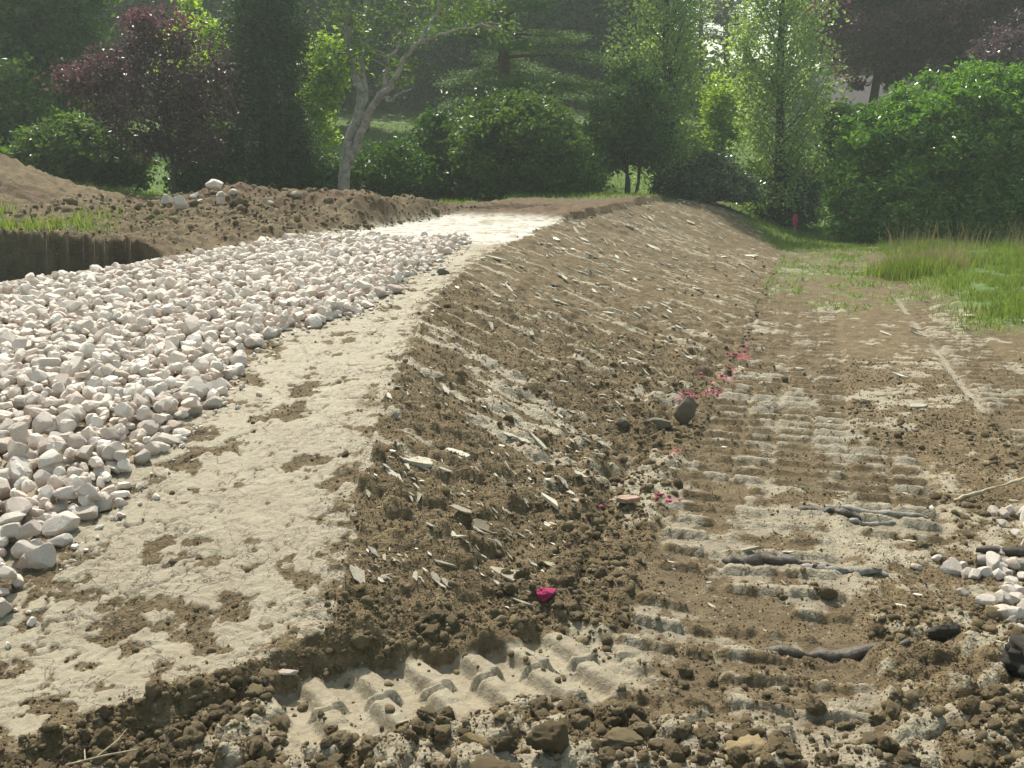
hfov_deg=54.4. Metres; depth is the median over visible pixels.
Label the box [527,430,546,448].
clay flake
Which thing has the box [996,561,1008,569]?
pale stone
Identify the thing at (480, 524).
clay slab
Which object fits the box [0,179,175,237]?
bank grass
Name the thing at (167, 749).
soil clod
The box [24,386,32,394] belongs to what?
pale stone
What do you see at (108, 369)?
pale stone
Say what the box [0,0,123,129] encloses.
green tree
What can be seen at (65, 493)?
pale stone
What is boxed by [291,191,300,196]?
spoil stone
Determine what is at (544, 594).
painted clod
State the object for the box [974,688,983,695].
soil clod
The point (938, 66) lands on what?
woodland tree
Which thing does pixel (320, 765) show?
soil clod
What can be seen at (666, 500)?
pink mark
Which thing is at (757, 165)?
shrub
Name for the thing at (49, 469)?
pale stone
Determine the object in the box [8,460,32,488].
pale stone
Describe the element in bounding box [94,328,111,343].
pale stone
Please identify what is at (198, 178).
shrub
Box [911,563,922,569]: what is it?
pale stone
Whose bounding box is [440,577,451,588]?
clay flake
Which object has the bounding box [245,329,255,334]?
pale stone
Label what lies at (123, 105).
purple plum
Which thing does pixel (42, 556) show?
pale stone
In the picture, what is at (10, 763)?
soil clod
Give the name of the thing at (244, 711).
soil clod
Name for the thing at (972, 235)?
seed stalks
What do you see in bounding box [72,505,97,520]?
pale stone
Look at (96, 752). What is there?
soil clod
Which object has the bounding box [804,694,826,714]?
soil clod
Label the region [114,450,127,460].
pale stone
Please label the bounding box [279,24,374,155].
tree
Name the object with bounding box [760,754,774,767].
soil clod
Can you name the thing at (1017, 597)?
pale stone
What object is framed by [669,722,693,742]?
soil clod
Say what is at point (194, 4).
tree
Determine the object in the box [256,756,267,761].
soil clod
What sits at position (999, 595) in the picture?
pale stone
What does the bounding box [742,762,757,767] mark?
soil clod
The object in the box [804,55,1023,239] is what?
laurel bush
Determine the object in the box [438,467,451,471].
clay flake
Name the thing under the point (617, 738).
stone
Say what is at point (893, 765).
soil clod
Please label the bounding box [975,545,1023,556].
branch
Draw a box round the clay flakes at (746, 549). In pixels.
[354,199,1023,673]
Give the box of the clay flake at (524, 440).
[517,437,530,443]
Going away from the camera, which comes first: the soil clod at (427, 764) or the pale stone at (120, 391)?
the soil clod at (427, 764)
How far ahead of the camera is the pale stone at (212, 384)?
5.71 m
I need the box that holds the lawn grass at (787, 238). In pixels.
[96,118,1020,251]
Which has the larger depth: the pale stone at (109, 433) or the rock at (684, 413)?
the rock at (684, 413)
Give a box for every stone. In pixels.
[0,331,15,345]
[0,364,7,377]
[0,418,12,429]
[0,432,6,437]
[0,437,13,453]
[0,468,10,481]
[0,477,10,498]
[0,511,25,525]
[0,522,20,536]
[0,525,8,547]
[0,565,16,579]
[0,587,9,596]
[0,597,13,617]
[1,369,18,377]
[1,500,6,513]
[6,456,25,467]
[6,497,32,513]
[7,398,26,409]
[7,440,28,458]
[8,365,20,369]
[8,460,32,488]
[9,536,32,542]
[10,421,27,444]
[11,336,27,352]
[11,540,38,558]
[12,411,23,418]
[15,519,42,539]
[16,553,29,569]
[21,448,39,459]
[22,355,38,362]
[22,506,50,524]
[23,405,44,422]
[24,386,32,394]
[24,497,38,505]
[25,381,37,386]
[25,542,56,568]
[30,369,46,382]
[32,411,53,433]
[33,469,51,488]
[37,437,53,452]
[37,485,54,501]
[38,357,60,366]
[38,449,64,468]
[41,466,54,474]
[41,511,79,536]
[44,422,57,433]
[45,399,66,408]
[47,533,72,546]
[49,431,61,435]
[51,391,66,401]
[51,503,68,513]
[53,485,75,499]
[54,334,70,341]
[54,409,78,427]
[55,373,71,388]
[58,404,82,414]
[59,432,73,443]
[67,334,77,340]
[67,466,84,475]
[68,434,87,448]
[69,356,83,373]
[70,406,82,421]
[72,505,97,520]
[75,483,101,501]
[76,445,92,459]
[78,343,96,358]
[78,476,91,483]
[87,363,103,374]
[88,423,106,429]
[93,466,110,479]
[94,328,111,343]
[95,492,111,511]
[96,445,113,461]
[100,363,118,375]
[100,378,112,392]
[100,428,119,439]
[102,441,125,460]
[104,460,117,465]
[111,342,127,352]
[112,387,123,400]
[114,402,134,417]
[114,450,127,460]
[128,414,135,421]
[132,393,150,407]
[133,448,150,463]
[137,420,158,436]
[139,377,158,387]
[140,386,154,395]
[143,377,156,387]
[144,349,153,355]
[148,327,165,333]
[148,432,164,442]
[151,384,166,396]
[152,395,169,403]
[153,311,158,318]
[153,401,164,413]
[156,391,168,395]
[158,425,170,433]
[158,432,180,444]
[162,396,176,410]
[163,340,177,350]
[166,420,182,430]
[172,390,182,402]
[175,401,202,414]
[179,378,207,397]
[181,385,196,394]
[183,315,198,321]
[183,321,201,336]
[191,192,200,198]
[192,376,205,383]
[193,331,203,339]
[202,396,222,407]
[206,380,219,390]
[215,191,225,197]
[215,378,232,388]
[216,198,223,204]
[228,189,236,194]
[230,354,246,365]
[232,350,246,356]
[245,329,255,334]
[245,338,264,346]
[278,669,298,674]
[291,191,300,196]
[316,313,325,323]
[372,286,385,297]
[379,574,386,580]
[386,284,403,292]
[437,268,449,274]
[458,732,488,744]
[493,710,512,720]
[525,719,568,753]
[602,727,643,749]
[724,734,766,762]
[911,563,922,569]
[931,554,941,560]
[939,557,961,575]
[957,587,968,596]
[960,561,967,568]
[960,567,972,578]
[968,568,981,578]
[974,594,996,605]
[977,566,992,576]
[985,605,1002,618]
[986,551,1000,570]
[987,505,998,515]
[992,568,1006,579]
[994,589,1004,602]
[994,604,1008,616]
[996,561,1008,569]
[997,507,1009,518]
[997,519,1005,527]
[998,546,1004,555]
[999,584,1018,592]
[1002,591,1013,605]
[1003,567,1013,575]
[1004,575,1018,584]
[1005,505,1016,514]
[1005,557,1020,569]
[1007,606,1023,619]
[1008,615,1016,622]
[1009,592,1023,603]
[1011,528,1020,534]
[1014,585,1023,594]
[1017,571,1023,579]
[1017,601,1023,610]
[1020,509,1023,522]
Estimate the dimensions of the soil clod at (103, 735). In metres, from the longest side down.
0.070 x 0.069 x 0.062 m
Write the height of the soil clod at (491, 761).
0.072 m
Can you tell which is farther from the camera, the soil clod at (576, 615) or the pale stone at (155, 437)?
the pale stone at (155, 437)
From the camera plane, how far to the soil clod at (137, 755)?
2.94 m
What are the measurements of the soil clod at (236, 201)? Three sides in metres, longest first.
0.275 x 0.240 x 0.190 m
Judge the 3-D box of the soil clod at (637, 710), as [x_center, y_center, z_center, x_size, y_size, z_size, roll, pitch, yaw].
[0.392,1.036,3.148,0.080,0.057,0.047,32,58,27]
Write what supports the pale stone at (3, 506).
on the ground at (268, 514)
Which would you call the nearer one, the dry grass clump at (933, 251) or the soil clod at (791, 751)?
the soil clod at (791, 751)
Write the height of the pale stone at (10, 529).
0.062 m
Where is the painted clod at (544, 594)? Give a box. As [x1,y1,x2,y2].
[536,588,556,601]
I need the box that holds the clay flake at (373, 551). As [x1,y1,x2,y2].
[367,546,378,556]
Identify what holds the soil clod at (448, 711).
on the soil clod
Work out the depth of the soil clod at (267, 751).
2.93 m
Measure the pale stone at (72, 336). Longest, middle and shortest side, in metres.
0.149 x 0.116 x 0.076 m
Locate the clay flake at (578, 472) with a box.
[574,470,588,477]
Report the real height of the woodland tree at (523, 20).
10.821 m
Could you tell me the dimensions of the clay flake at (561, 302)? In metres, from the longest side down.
0.246 x 0.042 x 0.014 m
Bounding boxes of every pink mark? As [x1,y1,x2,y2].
[655,492,680,502]
[680,389,721,397]
[699,366,755,382]
[726,340,748,355]
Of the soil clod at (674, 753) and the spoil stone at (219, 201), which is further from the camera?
the spoil stone at (219, 201)
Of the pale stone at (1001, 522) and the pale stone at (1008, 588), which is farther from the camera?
the pale stone at (1001, 522)
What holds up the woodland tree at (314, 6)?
on the ground at (268, 514)
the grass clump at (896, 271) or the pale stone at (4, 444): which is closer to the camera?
the pale stone at (4, 444)
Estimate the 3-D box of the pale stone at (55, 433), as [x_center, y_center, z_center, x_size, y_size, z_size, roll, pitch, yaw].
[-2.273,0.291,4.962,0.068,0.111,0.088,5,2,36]
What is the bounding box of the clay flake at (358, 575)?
[349,565,364,583]
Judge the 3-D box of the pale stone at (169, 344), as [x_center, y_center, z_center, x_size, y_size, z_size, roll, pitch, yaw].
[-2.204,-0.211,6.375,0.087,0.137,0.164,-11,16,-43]
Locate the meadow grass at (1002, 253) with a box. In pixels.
[875,232,1023,335]
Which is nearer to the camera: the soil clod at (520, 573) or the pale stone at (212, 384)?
the soil clod at (520, 573)
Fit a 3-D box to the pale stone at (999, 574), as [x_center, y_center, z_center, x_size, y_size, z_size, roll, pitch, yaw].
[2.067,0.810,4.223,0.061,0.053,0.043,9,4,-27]
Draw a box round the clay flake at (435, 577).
[431,571,440,584]
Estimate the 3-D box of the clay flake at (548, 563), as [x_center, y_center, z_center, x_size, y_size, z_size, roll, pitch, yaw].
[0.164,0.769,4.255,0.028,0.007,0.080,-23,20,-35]
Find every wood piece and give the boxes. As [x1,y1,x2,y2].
[722,552,830,567]
[798,505,860,520]
[800,561,887,576]
[824,504,927,518]
[849,518,895,525]
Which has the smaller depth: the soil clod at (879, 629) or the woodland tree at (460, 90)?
the soil clod at (879, 629)
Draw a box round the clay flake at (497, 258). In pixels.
[486,255,508,261]
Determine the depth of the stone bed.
7.29 m
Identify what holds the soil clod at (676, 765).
on the ground at (268, 514)
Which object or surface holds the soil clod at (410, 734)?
on the ground at (268, 514)
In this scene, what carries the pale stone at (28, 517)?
on the ground at (268, 514)
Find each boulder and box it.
[160,194,173,204]
[174,195,186,208]
[205,179,223,190]
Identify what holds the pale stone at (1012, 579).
on the ground at (268, 514)
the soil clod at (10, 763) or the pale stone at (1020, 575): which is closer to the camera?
the soil clod at (10, 763)
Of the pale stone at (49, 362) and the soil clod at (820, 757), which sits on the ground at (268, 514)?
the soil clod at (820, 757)
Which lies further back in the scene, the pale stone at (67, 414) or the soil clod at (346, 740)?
the pale stone at (67, 414)
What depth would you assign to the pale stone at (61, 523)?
4.13 m
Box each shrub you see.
[0,51,66,152]
[0,103,120,184]
[74,118,162,193]
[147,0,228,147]
[154,118,252,194]
[273,145,356,190]
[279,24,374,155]
[350,131,446,199]
[388,100,482,198]
[435,81,614,197]
[563,137,617,193]
[643,143,774,202]
[738,163,836,225]
[740,158,773,205]
[805,89,870,211]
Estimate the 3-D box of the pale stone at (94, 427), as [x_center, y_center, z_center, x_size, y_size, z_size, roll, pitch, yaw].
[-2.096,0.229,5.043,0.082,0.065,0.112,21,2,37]
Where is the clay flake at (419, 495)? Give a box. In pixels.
[416,492,421,502]
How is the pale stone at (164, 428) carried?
on the ground at (268, 514)
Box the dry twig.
[65,728,137,765]
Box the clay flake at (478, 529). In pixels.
[473,526,486,534]
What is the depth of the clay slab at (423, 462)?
4.90 m
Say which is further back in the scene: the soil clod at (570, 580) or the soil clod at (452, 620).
the soil clod at (570, 580)
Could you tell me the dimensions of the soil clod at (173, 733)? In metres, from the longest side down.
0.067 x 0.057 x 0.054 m
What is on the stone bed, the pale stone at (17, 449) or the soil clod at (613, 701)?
the pale stone at (17, 449)
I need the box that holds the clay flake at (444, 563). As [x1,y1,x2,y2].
[433,558,457,567]
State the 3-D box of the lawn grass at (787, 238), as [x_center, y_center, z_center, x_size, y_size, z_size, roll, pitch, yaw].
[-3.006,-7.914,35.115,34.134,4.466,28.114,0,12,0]
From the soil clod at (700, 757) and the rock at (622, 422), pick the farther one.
the rock at (622, 422)
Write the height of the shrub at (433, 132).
2.714 m
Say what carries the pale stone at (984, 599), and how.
on the ground at (268, 514)
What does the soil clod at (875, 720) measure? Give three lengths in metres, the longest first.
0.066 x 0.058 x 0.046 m
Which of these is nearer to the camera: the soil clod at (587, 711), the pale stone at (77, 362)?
the soil clod at (587, 711)
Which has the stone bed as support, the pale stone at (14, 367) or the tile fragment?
the pale stone at (14, 367)
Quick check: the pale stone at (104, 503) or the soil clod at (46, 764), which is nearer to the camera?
the soil clod at (46, 764)
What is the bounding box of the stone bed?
[0,230,472,648]
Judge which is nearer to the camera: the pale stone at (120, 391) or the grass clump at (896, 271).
the pale stone at (120, 391)
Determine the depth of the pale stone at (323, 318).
7.32 m
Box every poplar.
[596,0,727,193]
[714,0,850,224]
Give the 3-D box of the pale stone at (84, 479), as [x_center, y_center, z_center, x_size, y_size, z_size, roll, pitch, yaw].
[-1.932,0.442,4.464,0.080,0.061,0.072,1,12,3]
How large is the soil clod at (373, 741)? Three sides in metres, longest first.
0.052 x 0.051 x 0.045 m
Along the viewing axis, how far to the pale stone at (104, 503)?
4.31 m
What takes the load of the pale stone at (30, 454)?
on the stone bed
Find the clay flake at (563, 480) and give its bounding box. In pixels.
[559,475,568,488]
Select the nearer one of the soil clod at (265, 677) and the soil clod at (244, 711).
the soil clod at (244, 711)
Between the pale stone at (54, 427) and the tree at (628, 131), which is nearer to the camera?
the pale stone at (54, 427)
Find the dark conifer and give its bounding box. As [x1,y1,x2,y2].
[194,0,341,190]
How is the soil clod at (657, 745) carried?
on the ground at (268, 514)
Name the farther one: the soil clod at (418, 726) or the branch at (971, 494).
the branch at (971, 494)
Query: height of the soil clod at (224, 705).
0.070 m
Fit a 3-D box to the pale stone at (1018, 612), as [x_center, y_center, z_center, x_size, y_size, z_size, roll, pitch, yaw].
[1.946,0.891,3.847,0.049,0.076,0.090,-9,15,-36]
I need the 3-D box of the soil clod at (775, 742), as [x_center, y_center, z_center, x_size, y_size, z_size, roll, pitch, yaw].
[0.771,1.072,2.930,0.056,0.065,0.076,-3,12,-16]
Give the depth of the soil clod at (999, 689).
3.22 m
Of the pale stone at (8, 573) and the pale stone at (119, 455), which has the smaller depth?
the pale stone at (8, 573)
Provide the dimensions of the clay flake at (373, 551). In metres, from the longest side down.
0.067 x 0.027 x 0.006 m
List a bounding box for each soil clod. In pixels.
[2,758,15,767]
[5,753,26,764]
[38,761,56,767]
[78,728,91,742]
[89,748,108,764]
[93,725,113,746]
[95,704,113,720]
[126,746,144,761]
[138,753,160,767]
[145,681,161,701]
[157,751,169,764]
[159,743,177,754]
[164,747,179,757]
[167,720,190,731]
[167,727,182,741]
[177,747,186,752]
[180,725,203,748]
[191,720,206,735]
[215,704,234,721]
[219,701,232,708]
[228,674,242,689]
[231,196,249,210]
[231,705,241,713]
[236,704,255,716]
[241,700,255,707]
[243,759,269,767]
[245,683,265,697]
[248,737,263,759]
[256,666,273,686]
[256,741,274,761]
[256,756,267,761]
[258,734,268,742]
[269,713,289,731]
[272,763,290,767]
[273,737,287,745]
[316,762,333,767]
[320,735,332,748]
[321,760,336,764]
[323,724,337,735]
[327,753,343,767]
[327,762,340,767]
[329,730,345,737]
[337,732,352,748]
[349,633,370,649]
[356,740,372,760]
[359,735,369,745]
[364,736,379,746]
[364,758,375,767]
[394,720,411,728]
[403,729,419,743]
[411,719,427,734]
[416,704,436,720]
[423,623,439,639]
[423,722,435,738]
[423,761,434,767]
[426,608,444,623]
[430,760,448,767]
[434,715,449,724]
[434,724,451,743]
[440,706,454,719]
[446,614,459,628]
[458,726,470,736]
[469,755,522,767]
[487,608,504,617]
[490,736,517,753]
[501,567,513,573]
[502,582,517,595]
[513,569,529,578]
[529,694,547,716]
[534,707,549,721]
[541,607,547,616]
[546,699,554,711]
[556,575,567,586]
[556,697,571,710]
[558,717,573,732]
[564,575,574,585]
[566,708,585,716]
[569,611,584,620]
[570,713,590,729]
[571,703,593,717]
[590,763,604,767]
[591,738,602,753]
[593,567,606,578]
[595,721,607,733]
[597,764,606,767]
[598,746,615,763]
[603,716,625,726]
[606,698,621,706]
[616,614,629,628]
[624,704,645,721]
[629,713,642,725]
[629,721,654,736]
[648,738,665,753]
[662,739,676,744]
[663,743,685,762]
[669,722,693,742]
[669,762,682,767]
[678,660,692,677]
[678,744,690,757]
[693,724,720,739]
[694,753,712,764]
[697,735,718,748]
[700,747,717,757]
[705,674,718,687]
[727,746,752,764]
[728,759,753,767]
[730,727,741,734]
[733,728,751,740]
[739,722,751,728]
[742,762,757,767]
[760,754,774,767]
[765,734,786,752]
[772,730,784,736]
[778,735,787,741]
[782,741,802,758]
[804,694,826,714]
[814,752,829,765]
[817,586,837,599]
[831,764,857,767]
[836,721,855,730]
[858,731,878,747]
[867,623,885,636]
[869,713,884,726]
[878,735,899,752]
[885,699,900,720]
[887,689,904,700]
[888,763,898,767]
[897,750,920,767]
[949,719,965,730]
[956,750,975,767]
[957,697,979,714]
[968,714,985,723]
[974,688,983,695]
[974,696,982,701]
[974,753,994,767]
[979,703,994,711]
[980,686,990,700]
[988,683,1009,695]
[1011,625,1023,635]
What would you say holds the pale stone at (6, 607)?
on the ground at (268, 514)
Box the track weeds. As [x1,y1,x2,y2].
[648,193,952,327]
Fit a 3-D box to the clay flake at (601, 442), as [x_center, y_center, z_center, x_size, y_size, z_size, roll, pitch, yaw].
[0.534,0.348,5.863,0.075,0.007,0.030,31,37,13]
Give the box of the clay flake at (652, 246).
[645,243,659,249]
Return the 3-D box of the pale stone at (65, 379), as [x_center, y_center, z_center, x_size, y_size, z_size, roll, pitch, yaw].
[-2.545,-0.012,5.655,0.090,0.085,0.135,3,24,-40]
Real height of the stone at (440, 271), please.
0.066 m
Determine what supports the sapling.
on the ground at (268, 514)
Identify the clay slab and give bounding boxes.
[403,456,436,468]
[443,448,470,458]
[471,518,497,533]
[489,566,518,581]
[910,403,927,407]
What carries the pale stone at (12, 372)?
on the stone bed
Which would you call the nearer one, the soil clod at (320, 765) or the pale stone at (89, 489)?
the soil clod at (320, 765)
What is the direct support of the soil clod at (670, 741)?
on the ground at (268, 514)
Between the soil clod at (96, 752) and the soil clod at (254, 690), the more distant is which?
the soil clod at (254, 690)
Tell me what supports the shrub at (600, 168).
on the ground at (268, 514)
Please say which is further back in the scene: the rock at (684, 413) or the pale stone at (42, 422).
the rock at (684, 413)
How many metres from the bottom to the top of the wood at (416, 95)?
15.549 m
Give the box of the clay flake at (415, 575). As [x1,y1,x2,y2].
[412,570,417,581]
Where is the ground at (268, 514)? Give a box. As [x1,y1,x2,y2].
[0,92,1023,767]
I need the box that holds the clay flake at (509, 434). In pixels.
[503,432,517,437]
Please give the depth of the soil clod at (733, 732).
3.04 m
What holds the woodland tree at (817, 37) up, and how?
on the ground at (268, 514)
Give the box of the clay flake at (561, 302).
[549,296,568,305]
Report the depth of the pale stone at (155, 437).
4.93 m
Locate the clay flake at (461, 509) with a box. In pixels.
[449,504,471,513]
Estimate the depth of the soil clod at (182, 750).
2.98 m
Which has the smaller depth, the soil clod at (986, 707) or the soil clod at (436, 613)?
the soil clod at (986, 707)
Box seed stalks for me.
[878,214,1023,253]
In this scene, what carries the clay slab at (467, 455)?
on the ground at (268, 514)
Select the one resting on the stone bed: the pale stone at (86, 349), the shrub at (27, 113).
the pale stone at (86, 349)
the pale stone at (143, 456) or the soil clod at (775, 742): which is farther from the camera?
the pale stone at (143, 456)
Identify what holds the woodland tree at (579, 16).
on the ground at (268, 514)
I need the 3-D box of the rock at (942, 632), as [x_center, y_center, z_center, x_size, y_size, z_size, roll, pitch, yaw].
[1.610,0.923,3.726,0.144,0.074,0.071,0,12,0]
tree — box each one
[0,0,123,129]
[69,50,118,122]
[75,0,191,127]
[160,0,328,118]
[288,0,341,94]
[298,0,484,132]
[299,0,531,190]
[420,48,517,102]
[422,0,495,111]
[465,0,607,109]
[527,0,703,135]
[577,55,683,193]
[670,0,737,102]
[688,0,768,118]
[712,0,776,115]
[785,0,865,72]
[856,0,1011,75]
[962,8,1023,73]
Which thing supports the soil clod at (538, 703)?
on the ground at (268, 514)
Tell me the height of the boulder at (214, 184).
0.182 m
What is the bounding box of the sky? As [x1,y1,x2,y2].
[441,0,847,94]
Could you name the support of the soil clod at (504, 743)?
on the ground at (268, 514)
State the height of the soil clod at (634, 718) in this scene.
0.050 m
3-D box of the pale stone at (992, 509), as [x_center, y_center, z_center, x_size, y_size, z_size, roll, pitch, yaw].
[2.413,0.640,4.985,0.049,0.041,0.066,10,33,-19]
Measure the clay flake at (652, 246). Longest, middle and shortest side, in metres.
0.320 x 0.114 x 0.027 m
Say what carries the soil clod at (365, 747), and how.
on the ground at (268, 514)
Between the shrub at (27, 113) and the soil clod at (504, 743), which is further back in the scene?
the shrub at (27, 113)
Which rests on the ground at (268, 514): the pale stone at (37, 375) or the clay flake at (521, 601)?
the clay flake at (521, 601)
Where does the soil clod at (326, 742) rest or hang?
on the ground at (268, 514)
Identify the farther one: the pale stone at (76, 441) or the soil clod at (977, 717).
the pale stone at (76, 441)
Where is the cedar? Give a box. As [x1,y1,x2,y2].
[382,0,629,109]
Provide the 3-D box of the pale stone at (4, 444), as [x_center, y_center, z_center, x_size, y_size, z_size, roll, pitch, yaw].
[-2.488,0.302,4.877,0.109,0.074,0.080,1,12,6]
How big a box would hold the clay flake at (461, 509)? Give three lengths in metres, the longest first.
0.123 x 0.034 x 0.011 m
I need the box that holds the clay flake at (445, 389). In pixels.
[442,384,449,393]
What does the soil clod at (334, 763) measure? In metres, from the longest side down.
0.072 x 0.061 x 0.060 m
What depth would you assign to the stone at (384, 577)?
3.85 m
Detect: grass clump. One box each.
[849,251,976,283]
[872,244,990,272]
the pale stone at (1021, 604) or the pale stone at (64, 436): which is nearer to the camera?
the pale stone at (1021, 604)
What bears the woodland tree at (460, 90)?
on the ground at (268, 514)
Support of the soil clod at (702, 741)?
on the ground at (268, 514)
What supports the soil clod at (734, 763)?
on the ground at (268, 514)
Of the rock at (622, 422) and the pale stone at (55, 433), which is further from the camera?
the rock at (622, 422)
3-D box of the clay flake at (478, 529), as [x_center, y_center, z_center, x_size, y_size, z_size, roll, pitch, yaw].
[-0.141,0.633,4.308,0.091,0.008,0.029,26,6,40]
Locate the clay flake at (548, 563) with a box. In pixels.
[544,561,554,566]
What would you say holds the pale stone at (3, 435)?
on the ground at (268, 514)
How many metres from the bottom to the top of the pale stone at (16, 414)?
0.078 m
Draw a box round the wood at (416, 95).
[143,4,951,119]
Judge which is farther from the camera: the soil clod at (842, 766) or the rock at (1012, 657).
the rock at (1012, 657)
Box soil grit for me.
[0,283,1023,767]
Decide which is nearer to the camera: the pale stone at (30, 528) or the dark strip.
the dark strip
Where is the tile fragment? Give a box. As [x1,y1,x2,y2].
[616,495,640,502]
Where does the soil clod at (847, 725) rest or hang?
on the ground at (268, 514)
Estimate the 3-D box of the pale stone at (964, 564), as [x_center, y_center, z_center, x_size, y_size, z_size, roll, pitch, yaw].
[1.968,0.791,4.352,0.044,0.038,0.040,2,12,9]
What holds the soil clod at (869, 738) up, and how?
on the ground at (268, 514)
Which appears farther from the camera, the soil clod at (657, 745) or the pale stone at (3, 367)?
the pale stone at (3, 367)
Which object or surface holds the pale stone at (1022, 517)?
on the ground at (268, 514)
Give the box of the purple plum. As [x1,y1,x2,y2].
[34,0,260,193]
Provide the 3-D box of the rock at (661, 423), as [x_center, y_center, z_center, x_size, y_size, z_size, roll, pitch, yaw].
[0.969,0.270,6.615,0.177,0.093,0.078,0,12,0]
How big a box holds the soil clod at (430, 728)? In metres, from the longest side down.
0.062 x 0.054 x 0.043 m
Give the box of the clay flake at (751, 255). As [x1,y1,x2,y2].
[743,254,758,256]
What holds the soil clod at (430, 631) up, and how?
on the ground at (268, 514)
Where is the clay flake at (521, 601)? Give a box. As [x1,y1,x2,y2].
[510,597,533,606]
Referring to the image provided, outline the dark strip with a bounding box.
[759,639,914,660]
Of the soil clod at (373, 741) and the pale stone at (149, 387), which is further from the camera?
the pale stone at (149, 387)
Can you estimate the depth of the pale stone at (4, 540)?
3.97 m
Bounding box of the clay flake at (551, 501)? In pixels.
[541,492,557,509]
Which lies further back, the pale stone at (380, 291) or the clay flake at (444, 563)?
the pale stone at (380, 291)
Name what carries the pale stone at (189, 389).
on the ground at (268, 514)
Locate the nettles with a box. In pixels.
[74,180,168,197]
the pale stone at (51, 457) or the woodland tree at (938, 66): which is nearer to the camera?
the pale stone at (51, 457)
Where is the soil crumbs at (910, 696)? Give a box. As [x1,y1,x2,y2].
[0,184,1023,767]
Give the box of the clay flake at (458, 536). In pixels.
[452,535,467,537]
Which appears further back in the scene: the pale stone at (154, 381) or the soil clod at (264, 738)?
the pale stone at (154, 381)
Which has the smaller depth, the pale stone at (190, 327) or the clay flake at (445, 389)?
the clay flake at (445, 389)
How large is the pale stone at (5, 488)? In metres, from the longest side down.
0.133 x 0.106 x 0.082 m
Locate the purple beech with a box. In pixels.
[798,0,1023,186]
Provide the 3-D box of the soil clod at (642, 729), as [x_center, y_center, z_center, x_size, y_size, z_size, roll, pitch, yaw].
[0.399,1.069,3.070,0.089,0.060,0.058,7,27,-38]
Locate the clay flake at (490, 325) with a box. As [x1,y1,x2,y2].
[487,321,493,330]
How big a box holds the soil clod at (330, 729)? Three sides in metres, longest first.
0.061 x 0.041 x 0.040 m
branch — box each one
[953,477,1023,500]
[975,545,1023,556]
[975,554,1023,570]
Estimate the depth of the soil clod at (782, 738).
2.94 m
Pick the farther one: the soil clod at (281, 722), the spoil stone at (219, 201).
the spoil stone at (219, 201)
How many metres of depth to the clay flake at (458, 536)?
4.16 m
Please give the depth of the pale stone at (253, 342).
6.66 m
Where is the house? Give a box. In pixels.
[792,76,987,151]
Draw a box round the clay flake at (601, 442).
[597,440,607,446]
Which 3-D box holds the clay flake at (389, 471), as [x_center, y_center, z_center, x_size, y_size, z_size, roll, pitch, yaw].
[-0.548,0.439,4.716,0.063,0.014,0.157,7,24,-41]
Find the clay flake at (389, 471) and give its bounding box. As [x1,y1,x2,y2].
[385,468,402,481]
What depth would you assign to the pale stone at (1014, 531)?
4.72 m
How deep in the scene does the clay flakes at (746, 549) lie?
8.23 m
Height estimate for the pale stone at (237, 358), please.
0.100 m
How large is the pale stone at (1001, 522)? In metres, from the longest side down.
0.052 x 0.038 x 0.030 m
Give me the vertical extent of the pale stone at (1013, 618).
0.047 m
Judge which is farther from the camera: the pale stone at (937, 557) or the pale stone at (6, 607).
the pale stone at (937, 557)
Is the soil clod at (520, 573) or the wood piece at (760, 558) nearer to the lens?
the soil clod at (520, 573)
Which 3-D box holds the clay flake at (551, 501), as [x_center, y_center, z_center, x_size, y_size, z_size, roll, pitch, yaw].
[0.193,0.567,4.842,0.038,0.018,0.182,1,18,-31]
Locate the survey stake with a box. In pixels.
[792,214,797,233]
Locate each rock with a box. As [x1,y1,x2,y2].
[615,417,628,426]
[648,417,670,429]
[673,395,696,424]
[925,623,960,640]
[1000,633,1023,678]
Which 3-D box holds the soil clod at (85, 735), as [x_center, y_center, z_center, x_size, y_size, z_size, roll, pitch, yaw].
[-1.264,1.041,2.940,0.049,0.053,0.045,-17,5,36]
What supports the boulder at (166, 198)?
on the ground at (268, 514)
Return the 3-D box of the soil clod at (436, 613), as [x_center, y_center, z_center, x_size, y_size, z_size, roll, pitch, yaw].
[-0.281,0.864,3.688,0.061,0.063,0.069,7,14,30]
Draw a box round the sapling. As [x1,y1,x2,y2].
[690,62,751,172]
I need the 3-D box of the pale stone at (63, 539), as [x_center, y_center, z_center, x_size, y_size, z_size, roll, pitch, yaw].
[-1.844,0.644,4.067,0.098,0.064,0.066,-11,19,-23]
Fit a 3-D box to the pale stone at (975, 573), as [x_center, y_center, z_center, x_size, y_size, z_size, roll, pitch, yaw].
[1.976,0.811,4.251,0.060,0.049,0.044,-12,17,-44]
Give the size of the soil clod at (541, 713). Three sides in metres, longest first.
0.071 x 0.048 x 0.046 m
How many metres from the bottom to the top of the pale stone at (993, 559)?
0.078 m
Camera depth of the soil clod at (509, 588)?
3.95 m
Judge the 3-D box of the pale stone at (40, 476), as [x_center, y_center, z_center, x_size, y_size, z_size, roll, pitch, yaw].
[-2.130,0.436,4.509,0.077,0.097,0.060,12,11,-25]
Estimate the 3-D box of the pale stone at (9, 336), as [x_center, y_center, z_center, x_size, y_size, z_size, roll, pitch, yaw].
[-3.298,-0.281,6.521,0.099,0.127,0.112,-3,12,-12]
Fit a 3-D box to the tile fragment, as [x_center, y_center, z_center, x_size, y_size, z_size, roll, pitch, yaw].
[0.588,0.584,5.062,0.119,0.026,0.073,-6,13,-27]

